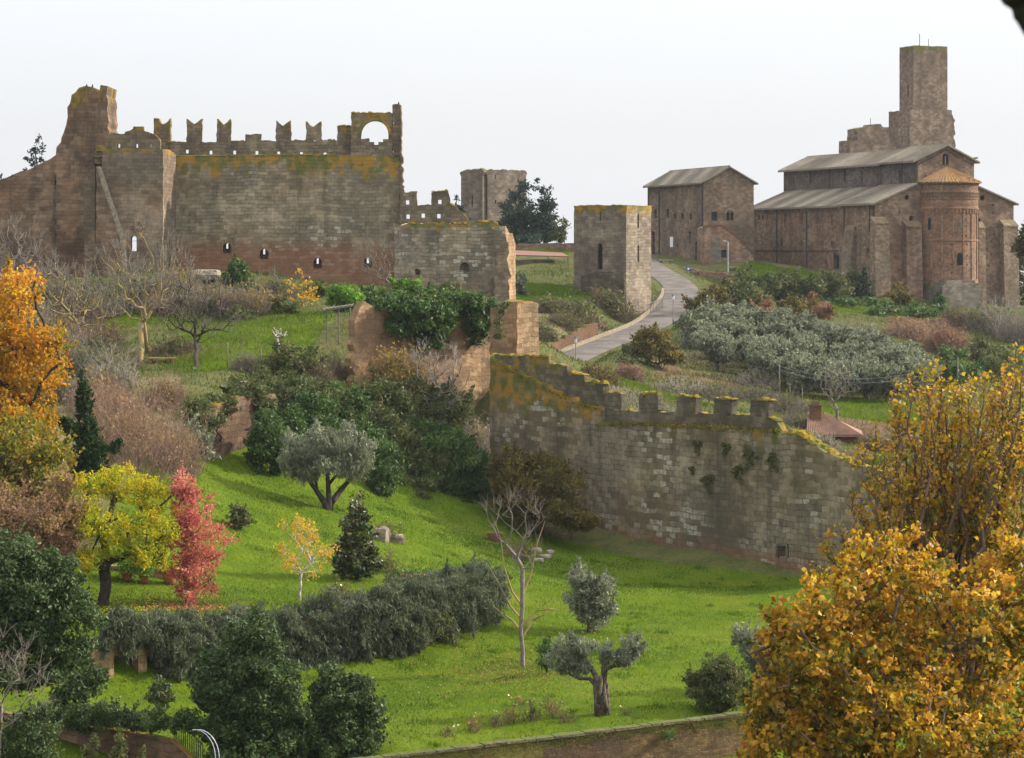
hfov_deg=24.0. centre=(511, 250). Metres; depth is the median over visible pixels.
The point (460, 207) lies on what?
conifer
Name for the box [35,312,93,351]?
scrub bush
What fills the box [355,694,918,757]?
brick wall
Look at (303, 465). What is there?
olive tree
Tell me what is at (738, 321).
olive tree
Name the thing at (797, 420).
weeds
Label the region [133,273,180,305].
brushwood
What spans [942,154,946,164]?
twin window
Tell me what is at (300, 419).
bush
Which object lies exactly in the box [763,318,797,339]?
olive tree
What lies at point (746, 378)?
weeds
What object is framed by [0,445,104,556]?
autumn shrub
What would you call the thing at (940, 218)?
church
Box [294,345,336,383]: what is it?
brushwood
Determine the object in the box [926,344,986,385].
hill bush
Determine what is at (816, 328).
olive tree
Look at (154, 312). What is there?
scrub bush
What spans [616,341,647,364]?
hill bush
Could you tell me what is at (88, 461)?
cypress tree
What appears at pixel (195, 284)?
scrub bush
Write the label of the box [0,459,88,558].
autumn shrub
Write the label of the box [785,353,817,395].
olive tree
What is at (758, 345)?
olive tree
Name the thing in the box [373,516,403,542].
flower sprigs
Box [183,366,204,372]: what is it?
bush
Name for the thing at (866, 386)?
olive tree
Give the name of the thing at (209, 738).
bent pipe
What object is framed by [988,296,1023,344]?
hill scrub
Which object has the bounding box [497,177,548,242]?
cedar tree
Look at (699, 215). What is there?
stone palace
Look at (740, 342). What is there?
olive tree
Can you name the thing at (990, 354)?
hill bush
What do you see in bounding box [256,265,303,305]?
scrub bush
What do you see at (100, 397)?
brushwood
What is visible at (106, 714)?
clipped hedge
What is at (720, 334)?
olive tree
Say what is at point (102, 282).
brushwood
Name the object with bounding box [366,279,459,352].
ivy
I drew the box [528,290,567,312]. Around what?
weeds
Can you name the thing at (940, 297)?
hill bush
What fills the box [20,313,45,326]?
bank shrub
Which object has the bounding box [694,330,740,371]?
olive tree
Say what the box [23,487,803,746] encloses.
fallen leaves
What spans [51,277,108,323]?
scrub bush
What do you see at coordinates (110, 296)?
scrub bush
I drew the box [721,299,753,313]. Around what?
olive tree
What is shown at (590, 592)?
young olive tree
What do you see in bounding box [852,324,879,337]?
olive tree
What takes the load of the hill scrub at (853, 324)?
on the ground at (634, 548)
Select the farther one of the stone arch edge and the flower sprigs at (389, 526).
the flower sprigs at (389, 526)
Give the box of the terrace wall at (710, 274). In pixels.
[683,267,734,281]
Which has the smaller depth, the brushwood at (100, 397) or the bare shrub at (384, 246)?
the brushwood at (100, 397)
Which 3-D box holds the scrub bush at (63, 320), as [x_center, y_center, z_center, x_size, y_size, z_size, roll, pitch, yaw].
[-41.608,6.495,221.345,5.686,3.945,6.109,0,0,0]
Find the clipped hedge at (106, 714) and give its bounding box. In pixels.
[46,695,222,757]
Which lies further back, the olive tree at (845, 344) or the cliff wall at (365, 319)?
the olive tree at (845, 344)
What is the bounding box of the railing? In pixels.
[650,298,662,312]
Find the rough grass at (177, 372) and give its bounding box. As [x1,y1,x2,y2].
[1,255,1023,477]
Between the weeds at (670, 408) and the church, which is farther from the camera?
the church
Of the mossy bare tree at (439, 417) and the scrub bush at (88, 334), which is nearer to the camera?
the mossy bare tree at (439, 417)
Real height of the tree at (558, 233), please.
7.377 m
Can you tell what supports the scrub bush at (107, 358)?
on the ground at (634, 548)
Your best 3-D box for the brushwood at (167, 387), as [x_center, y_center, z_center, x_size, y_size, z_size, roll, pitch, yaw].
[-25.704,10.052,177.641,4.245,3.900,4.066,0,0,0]
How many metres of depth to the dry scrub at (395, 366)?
200.08 m
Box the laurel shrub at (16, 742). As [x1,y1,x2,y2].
[0,699,64,757]
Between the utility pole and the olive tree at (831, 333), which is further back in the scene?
the olive tree at (831, 333)
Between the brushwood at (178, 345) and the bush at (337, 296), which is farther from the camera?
the bush at (337, 296)
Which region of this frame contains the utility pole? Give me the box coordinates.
[957,357,957,404]
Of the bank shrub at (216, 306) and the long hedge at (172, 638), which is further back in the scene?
the bank shrub at (216, 306)
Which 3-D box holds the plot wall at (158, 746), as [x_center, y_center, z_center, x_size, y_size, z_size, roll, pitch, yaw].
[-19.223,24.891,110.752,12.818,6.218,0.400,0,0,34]
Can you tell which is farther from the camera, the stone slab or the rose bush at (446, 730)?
the stone slab
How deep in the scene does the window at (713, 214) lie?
400.96 m
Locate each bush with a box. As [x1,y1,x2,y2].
[0,519,110,743]
[14,299,53,317]
[16,313,65,347]
[25,266,72,310]
[29,366,77,405]
[30,273,77,314]
[33,303,88,339]
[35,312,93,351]
[49,271,81,299]
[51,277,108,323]
[61,316,114,347]
[63,342,108,376]
[63,350,126,398]
[69,302,132,343]
[80,331,145,378]
[82,276,138,318]
[82,354,142,392]
[108,259,172,309]
[127,283,186,316]
[146,267,205,308]
[147,411,220,460]
[152,259,210,291]
[172,375,278,451]
[176,602,319,757]
[179,274,243,316]
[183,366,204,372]
[207,359,354,426]
[209,277,256,318]
[220,276,277,317]
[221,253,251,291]
[240,406,289,476]
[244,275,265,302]
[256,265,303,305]
[260,340,329,374]
[270,379,392,467]
[301,657,394,757]
[311,366,477,438]
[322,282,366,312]
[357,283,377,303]
[363,438,410,497]
[374,403,460,499]
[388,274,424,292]
[402,415,422,474]
[415,417,493,502]
[422,550,511,609]
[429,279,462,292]
[439,717,458,736]
[465,712,485,733]
[482,466,503,498]
[485,439,601,540]
[486,710,504,727]
[500,702,522,723]
[504,536,537,563]
[508,694,525,704]
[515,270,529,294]
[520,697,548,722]
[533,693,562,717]
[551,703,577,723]
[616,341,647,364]
[619,705,637,717]
[672,312,699,329]
[675,295,732,350]
[680,650,753,712]
[681,284,731,313]
[717,261,871,302]
[718,274,773,306]
[750,295,774,312]
[774,293,818,316]
[803,290,835,320]
[826,295,888,307]
[855,267,873,297]
[865,300,954,317]
[882,279,914,306]
[923,280,947,305]
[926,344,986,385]
[968,333,1023,378]
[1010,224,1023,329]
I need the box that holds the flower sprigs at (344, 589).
[341,575,365,596]
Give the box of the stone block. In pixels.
[391,534,404,543]
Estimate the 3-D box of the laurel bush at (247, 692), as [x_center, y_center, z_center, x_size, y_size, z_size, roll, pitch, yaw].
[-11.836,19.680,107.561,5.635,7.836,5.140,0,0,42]
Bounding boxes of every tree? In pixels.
[0,211,60,282]
[0,253,78,476]
[0,404,84,504]
[23,249,120,337]
[52,461,181,605]
[56,368,126,487]
[79,214,206,364]
[142,674,176,709]
[150,261,241,366]
[157,460,240,604]
[273,513,340,600]
[275,416,378,510]
[329,490,384,579]
[403,333,471,436]
[474,483,558,667]
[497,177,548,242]
[521,185,566,242]
[541,629,648,716]
[546,215,571,242]
[561,555,620,633]
[629,321,685,370]
[689,326,731,350]
[690,320,721,348]
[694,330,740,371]
[705,328,734,365]
[711,304,747,320]
[718,318,757,360]
[720,315,758,333]
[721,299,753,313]
[728,316,753,333]
[730,620,782,681]
[732,333,764,359]
[733,520,1023,757]
[740,336,770,360]
[743,338,780,372]
[745,304,779,327]
[745,347,779,375]
[752,322,768,337]
[758,332,784,337]
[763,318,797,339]
[766,352,807,391]
[767,334,788,340]
[768,337,793,375]
[771,305,795,322]
[776,331,812,345]
[780,309,819,332]
[781,348,810,360]
[785,337,829,358]
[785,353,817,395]
[787,354,827,397]
[788,349,814,357]
[789,327,813,339]
[796,334,824,351]
[800,330,826,342]
[808,319,828,330]
[809,340,1023,755]
[810,321,842,335]
[813,355,841,394]
[814,359,861,419]
[818,321,857,356]
[819,362,859,399]
[822,360,859,394]
[825,349,856,365]
[826,339,870,358]
[829,341,859,351]
[830,339,850,349]
[841,352,872,391]
[848,329,888,350]
[850,361,875,398]
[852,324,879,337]
[852,356,887,397]
[861,361,910,401]
[866,336,905,354]
[866,346,899,361]
[874,342,914,364]
[885,360,897,366]
[895,339,918,351]
[896,343,921,355]
[897,357,931,400]
[904,350,941,372]
[910,356,941,388]
[982,293,1019,337]
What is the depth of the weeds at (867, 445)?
205.05 m
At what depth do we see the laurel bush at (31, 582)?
105.06 m
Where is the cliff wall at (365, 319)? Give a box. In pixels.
[344,293,489,419]
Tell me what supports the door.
in the church
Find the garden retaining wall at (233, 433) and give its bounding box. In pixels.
[186,393,276,459]
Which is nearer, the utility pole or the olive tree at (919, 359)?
the utility pole
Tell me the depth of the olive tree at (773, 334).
285.56 m
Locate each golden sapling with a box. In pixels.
[258,282,281,308]
[284,268,318,307]
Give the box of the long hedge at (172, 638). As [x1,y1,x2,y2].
[94,556,512,683]
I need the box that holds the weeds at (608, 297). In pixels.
[587,283,640,323]
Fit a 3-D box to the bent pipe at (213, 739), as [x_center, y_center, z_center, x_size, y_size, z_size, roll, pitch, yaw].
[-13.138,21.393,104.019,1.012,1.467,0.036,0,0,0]
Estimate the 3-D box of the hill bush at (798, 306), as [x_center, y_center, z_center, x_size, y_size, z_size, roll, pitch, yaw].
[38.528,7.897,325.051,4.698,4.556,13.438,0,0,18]
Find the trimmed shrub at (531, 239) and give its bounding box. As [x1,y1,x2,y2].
[513,229,542,243]
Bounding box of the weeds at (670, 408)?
[619,384,676,411]
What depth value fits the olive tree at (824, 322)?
296.84 m
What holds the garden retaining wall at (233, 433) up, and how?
on the ground at (634, 548)
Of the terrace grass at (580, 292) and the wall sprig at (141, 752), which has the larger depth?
the terrace grass at (580, 292)
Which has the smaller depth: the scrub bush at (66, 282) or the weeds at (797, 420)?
the weeds at (797, 420)
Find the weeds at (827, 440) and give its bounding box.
[812,429,845,450]
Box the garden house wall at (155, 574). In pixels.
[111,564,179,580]
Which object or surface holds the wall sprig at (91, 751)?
on the ground at (634, 548)
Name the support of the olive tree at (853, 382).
on the ground at (634, 548)
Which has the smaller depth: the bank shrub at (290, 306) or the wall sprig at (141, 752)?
the wall sprig at (141, 752)
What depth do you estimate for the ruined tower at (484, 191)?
431.44 m
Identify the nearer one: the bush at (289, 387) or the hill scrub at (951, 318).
the bush at (289, 387)
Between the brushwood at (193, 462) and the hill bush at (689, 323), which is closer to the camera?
the brushwood at (193, 462)
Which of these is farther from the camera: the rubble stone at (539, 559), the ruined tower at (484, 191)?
the ruined tower at (484, 191)
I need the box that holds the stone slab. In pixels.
[192,269,220,280]
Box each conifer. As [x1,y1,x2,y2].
[12,134,46,174]
[447,194,472,223]
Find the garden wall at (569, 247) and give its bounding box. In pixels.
[515,243,573,251]
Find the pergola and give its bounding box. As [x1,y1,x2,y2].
[322,303,354,341]
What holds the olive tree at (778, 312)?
on the ground at (634, 548)
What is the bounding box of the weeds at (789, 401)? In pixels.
[763,388,810,416]
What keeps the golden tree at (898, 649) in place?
on the ground at (634, 548)
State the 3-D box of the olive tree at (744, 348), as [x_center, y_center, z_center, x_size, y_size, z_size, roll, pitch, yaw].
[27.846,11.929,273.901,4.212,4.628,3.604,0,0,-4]
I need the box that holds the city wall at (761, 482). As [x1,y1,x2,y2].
[489,353,935,572]
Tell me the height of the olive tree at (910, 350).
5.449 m
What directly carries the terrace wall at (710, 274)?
on the ground at (634, 548)
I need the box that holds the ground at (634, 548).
[0,250,1023,757]
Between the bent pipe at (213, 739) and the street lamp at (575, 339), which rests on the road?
the street lamp at (575, 339)
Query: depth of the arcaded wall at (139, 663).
121.08 m
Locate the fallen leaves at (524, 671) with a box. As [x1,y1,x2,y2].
[373,631,642,705]
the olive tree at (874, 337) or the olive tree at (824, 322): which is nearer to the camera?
the olive tree at (874, 337)
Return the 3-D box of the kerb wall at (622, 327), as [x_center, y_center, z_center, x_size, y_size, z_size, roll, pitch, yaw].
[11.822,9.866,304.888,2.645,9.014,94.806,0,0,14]
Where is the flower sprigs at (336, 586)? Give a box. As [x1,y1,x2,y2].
[325,574,350,597]
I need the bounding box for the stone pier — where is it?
[489,300,539,393]
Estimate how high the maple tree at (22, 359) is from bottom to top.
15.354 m
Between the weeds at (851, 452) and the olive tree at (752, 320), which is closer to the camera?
the weeds at (851, 452)
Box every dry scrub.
[350,329,458,402]
[447,399,489,455]
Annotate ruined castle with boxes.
[0,85,515,304]
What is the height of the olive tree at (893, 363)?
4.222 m
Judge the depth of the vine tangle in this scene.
205.65 m
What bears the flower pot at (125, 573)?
on the ground at (634, 548)
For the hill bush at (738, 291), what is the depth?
336.39 m
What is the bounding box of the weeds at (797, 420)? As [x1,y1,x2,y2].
[781,406,806,429]
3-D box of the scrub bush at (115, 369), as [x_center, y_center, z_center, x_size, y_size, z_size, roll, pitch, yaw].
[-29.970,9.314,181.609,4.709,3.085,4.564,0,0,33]
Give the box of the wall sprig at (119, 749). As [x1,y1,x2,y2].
[108,722,127,757]
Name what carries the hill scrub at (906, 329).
on the ground at (634, 548)
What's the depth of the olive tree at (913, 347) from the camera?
278.68 m
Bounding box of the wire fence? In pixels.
[174,728,202,757]
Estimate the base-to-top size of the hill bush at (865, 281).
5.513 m
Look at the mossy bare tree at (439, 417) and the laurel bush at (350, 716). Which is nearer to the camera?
the laurel bush at (350, 716)
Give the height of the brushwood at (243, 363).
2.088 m
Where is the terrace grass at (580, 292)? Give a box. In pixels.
[105,248,932,465]
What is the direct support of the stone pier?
on the ground at (634, 548)
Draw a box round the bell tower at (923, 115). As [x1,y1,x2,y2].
[889,34,955,149]
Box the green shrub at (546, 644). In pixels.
[534,633,557,673]
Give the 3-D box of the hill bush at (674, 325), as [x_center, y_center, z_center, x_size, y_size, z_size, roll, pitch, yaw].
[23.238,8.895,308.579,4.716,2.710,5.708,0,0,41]
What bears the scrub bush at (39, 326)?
on the ground at (634, 548)
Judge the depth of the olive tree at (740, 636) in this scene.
121.81 m
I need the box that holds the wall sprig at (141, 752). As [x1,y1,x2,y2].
[137,744,146,757]
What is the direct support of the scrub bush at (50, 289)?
on the ground at (634, 548)
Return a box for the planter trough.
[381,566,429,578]
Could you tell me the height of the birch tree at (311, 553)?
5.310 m
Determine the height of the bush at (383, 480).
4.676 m
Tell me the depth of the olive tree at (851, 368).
255.74 m
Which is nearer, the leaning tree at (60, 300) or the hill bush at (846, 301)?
the leaning tree at (60, 300)
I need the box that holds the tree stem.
[141,310,149,352]
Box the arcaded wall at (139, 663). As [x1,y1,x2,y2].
[88,617,381,677]
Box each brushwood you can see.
[5,267,82,315]
[37,336,105,376]
[61,268,147,311]
[61,355,211,484]
[63,373,148,424]
[80,326,144,368]
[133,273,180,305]
[134,366,192,412]
[141,397,217,477]
[145,332,201,356]
[229,347,263,372]
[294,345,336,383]
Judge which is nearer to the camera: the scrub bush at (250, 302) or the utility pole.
the scrub bush at (250, 302)
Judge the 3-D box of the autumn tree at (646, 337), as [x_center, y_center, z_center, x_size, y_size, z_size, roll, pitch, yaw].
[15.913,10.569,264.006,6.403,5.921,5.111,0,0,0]
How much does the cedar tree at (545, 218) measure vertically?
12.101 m
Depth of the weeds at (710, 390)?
237.68 m
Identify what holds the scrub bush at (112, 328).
on the ground at (634, 548)
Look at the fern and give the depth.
110.22 m
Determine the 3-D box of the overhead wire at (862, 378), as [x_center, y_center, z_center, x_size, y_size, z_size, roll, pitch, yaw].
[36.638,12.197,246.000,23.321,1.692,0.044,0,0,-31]
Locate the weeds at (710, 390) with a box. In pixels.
[681,379,750,402]
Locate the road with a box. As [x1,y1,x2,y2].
[563,258,698,361]
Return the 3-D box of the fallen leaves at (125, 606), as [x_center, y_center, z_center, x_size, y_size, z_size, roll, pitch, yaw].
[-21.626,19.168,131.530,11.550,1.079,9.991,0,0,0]
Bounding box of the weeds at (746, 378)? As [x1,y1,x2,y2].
[733,367,781,389]
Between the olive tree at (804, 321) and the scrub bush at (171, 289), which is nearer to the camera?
the scrub bush at (171, 289)
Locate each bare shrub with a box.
[0,621,65,757]
[350,225,426,289]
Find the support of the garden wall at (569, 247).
on the ground at (634, 548)
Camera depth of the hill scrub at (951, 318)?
355.12 m
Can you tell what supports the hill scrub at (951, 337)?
on the ground at (634, 548)
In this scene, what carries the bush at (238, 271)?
on the ground at (634, 548)
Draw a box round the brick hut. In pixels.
[806,400,862,445]
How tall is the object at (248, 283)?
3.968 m
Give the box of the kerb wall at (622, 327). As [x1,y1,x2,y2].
[559,288,663,351]
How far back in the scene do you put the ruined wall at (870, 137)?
442.16 m
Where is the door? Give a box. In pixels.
[833,250,838,268]
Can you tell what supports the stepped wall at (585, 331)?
on the ground at (634, 548)
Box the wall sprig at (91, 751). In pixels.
[80,732,100,757]
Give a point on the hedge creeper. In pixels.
(440, 633)
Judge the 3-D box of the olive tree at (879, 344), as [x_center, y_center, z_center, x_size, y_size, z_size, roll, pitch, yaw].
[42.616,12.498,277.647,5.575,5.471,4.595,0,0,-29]
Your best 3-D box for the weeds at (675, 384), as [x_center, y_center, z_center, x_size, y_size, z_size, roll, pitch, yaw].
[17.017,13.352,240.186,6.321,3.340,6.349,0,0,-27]
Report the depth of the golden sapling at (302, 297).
249.65 m
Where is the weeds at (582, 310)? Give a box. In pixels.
[547,289,617,331]
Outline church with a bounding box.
[754,143,1019,308]
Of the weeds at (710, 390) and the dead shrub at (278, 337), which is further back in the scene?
the weeds at (710, 390)
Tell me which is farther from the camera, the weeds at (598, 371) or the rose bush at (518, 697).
the weeds at (598, 371)
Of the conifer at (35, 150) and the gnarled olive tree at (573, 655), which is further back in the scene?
the conifer at (35, 150)
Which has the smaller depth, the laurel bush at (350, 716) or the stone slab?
the laurel bush at (350, 716)
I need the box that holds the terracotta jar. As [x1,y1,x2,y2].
[162,567,178,584]
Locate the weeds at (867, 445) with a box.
[852,427,897,452]
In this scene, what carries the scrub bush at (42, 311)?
on the ground at (634, 548)
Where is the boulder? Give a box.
[373,526,390,542]
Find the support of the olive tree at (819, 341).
on the ground at (634, 548)
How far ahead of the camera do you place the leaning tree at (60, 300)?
214.76 m
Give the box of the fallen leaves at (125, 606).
[45,591,225,614]
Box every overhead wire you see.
[780,360,955,378]
[780,365,954,382]
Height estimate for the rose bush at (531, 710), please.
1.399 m
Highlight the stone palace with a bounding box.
[643,165,758,264]
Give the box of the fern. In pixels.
[663,728,677,740]
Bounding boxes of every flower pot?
[110,552,139,580]
[126,555,160,583]
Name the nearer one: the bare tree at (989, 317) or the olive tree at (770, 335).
the olive tree at (770, 335)
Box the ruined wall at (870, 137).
[839,118,888,153]
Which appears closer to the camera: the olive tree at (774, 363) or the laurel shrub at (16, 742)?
the laurel shrub at (16, 742)
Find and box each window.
[599,244,601,268]
[711,212,715,220]
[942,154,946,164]
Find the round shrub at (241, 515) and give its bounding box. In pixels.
[222,499,254,528]
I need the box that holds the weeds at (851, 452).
[838,442,873,463]
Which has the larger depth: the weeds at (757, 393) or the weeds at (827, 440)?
the weeds at (757, 393)
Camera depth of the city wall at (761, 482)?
179.94 m
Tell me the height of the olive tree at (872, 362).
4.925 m
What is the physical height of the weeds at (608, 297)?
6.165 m
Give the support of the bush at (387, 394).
on the ground at (634, 548)
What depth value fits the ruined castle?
278.00 m
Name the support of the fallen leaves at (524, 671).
on the ground at (634, 548)
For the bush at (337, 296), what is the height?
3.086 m
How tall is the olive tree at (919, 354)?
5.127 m
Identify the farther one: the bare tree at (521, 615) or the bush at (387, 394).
the bush at (387, 394)
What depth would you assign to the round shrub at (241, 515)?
153.76 m
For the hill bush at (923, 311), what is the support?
on the ground at (634, 548)
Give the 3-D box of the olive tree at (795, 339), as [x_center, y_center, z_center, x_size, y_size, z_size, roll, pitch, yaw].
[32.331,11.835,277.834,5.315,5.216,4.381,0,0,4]
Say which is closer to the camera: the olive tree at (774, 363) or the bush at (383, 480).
the bush at (383, 480)
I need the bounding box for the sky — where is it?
[0,0,1023,286]
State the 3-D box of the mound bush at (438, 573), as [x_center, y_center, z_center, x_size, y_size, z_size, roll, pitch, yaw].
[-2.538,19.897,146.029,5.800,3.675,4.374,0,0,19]
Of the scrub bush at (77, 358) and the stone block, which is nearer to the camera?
the stone block
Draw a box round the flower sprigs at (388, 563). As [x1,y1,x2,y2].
[378,543,405,574]
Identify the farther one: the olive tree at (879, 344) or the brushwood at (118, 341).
the olive tree at (879, 344)
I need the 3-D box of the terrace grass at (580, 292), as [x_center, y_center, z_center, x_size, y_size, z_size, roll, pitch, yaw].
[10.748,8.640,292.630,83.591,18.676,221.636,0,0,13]
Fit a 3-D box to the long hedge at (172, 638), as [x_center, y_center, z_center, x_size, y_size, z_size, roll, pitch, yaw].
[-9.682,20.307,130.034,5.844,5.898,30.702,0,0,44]
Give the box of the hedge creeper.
[392,598,459,646]
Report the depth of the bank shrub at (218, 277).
260.95 m
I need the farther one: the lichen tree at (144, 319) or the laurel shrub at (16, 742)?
the lichen tree at (144, 319)
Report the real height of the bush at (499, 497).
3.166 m
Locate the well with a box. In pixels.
[487,522,502,542]
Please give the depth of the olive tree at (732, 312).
297.28 m
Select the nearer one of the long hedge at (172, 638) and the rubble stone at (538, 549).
the long hedge at (172, 638)
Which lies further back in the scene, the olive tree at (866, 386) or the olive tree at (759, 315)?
the olive tree at (759, 315)
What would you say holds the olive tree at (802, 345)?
on the ground at (634, 548)
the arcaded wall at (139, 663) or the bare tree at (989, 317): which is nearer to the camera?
the arcaded wall at (139, 663)
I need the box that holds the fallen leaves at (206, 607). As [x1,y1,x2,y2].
[131,595,253,615]
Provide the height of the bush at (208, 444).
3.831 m
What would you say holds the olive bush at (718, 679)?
on the ground at (634, 548)
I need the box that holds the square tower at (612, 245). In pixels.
[574,204,651,313]
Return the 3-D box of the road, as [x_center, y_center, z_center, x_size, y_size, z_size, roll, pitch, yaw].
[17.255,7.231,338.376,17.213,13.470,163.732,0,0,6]
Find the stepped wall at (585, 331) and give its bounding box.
[547,323,597,349]
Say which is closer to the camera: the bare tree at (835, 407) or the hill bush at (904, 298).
the bare tree at (835, 407)
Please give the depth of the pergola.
214.95 m
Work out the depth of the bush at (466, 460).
189.89 m
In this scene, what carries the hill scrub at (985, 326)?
on the ground at (634, 548)
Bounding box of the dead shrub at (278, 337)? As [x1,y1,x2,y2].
[272,328,286,343]
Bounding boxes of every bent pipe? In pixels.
[192,729,215,757]
[196,729,219,757]
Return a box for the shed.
[515,250,568,265]
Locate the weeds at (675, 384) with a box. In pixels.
[651,368,709,393]
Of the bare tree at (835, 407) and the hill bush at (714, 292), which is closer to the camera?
the bare tree at (835, 407)
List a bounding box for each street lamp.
[574,336,576,358]
[671,294,674,322]
[723,240,728,271]
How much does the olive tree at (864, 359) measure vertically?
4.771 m
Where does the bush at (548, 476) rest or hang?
on the ground at (634, 548)
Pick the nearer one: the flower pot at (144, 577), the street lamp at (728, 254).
the flower pot at (144, 577)
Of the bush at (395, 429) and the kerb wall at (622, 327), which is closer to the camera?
the bush at (395, 429)
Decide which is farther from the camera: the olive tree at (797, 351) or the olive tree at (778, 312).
the olive tree at (778, 312)
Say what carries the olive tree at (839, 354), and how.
on the ground at (634, 548)
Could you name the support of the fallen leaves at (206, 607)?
on the ground at (634, 548)
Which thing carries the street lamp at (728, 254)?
on the ground at (634, 548)
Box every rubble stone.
[531,547,542,552]
[534,558,543,561]
[538,554,551,558]
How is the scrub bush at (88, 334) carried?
on the ground at (634, 548)
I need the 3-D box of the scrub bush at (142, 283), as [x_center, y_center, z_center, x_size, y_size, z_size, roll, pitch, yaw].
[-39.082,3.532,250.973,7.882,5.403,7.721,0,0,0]
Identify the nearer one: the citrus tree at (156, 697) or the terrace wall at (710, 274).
the citrus tree at (156, 697)
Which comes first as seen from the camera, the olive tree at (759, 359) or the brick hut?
the brick hut
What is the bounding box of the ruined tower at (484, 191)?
[460,168,526,227]
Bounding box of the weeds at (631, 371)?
[613,357,646,380]
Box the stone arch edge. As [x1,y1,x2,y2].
[1001,0,1023,33]
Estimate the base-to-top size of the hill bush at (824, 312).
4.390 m
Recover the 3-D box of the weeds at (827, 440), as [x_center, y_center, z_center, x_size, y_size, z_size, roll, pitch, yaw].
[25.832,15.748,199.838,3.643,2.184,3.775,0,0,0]
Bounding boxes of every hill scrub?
[835,315,892,336]
[877,308,944,343]
[913,316,980,359]
[939,303,982,329]
[953,296,1023,337]
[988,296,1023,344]
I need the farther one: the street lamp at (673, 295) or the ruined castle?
the street lamp at (673, 295)
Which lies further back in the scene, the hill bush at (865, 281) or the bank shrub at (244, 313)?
the hill bush at (865, 281)
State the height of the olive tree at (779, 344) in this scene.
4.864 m
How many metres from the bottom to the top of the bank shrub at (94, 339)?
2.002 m
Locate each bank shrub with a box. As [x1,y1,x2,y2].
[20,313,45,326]
[84,334,112,348]
[201,296,224,315]
[213,273,234,288]
[225,303,255,320]
[270,293,300,313]
[300,279,328,297]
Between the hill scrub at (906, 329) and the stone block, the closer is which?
the stone block
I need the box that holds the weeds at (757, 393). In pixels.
[728,372,775,401]
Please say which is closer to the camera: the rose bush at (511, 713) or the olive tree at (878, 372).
the rose bush at (511, 713)
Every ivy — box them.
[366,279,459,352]
[451,287,498,349]
[492,300,510,339]
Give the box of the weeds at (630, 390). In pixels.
[608,381,642,402]
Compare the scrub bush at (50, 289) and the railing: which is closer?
the scrub bush at (50, 289)
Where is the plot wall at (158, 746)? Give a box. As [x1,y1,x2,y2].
[2,710,195,757]
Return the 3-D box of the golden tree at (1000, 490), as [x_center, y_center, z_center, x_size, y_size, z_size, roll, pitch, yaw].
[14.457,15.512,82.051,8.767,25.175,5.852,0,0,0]
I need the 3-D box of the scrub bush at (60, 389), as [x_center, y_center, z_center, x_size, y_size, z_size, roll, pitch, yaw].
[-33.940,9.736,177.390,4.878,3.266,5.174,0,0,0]
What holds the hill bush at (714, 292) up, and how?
on the ground at (634, 548)
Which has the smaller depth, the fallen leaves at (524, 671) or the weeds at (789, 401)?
the fallen leaves at (524, 671)
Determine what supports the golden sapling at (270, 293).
on the ground at (634, 548)
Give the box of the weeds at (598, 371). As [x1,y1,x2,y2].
[580,360,624,385]
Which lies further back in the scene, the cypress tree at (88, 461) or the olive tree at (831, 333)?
the olive tree at (831, 333)
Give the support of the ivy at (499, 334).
attached to the stone pier
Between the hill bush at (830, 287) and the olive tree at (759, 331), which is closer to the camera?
the olive tree at (759, 331)
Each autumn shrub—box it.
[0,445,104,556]
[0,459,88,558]
[35,498,93,556]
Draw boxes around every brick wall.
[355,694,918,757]
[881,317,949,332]
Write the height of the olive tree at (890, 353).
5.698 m
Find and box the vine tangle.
[317,335,348,381]
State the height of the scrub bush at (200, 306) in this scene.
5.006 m
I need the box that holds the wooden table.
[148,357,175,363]
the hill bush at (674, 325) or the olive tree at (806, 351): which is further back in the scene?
the hill bush at (674, 325)
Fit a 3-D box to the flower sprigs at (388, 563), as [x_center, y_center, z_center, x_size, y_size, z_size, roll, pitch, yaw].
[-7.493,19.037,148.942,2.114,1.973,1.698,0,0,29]
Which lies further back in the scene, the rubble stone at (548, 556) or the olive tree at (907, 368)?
the olive tree at (907, 368)
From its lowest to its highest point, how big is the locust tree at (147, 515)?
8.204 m
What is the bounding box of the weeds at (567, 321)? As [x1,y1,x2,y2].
[548,308,585,331]
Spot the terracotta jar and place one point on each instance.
(166, 582)
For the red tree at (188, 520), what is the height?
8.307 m
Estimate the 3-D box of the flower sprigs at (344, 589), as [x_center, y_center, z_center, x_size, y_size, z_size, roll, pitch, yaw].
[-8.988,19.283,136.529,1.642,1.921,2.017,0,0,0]

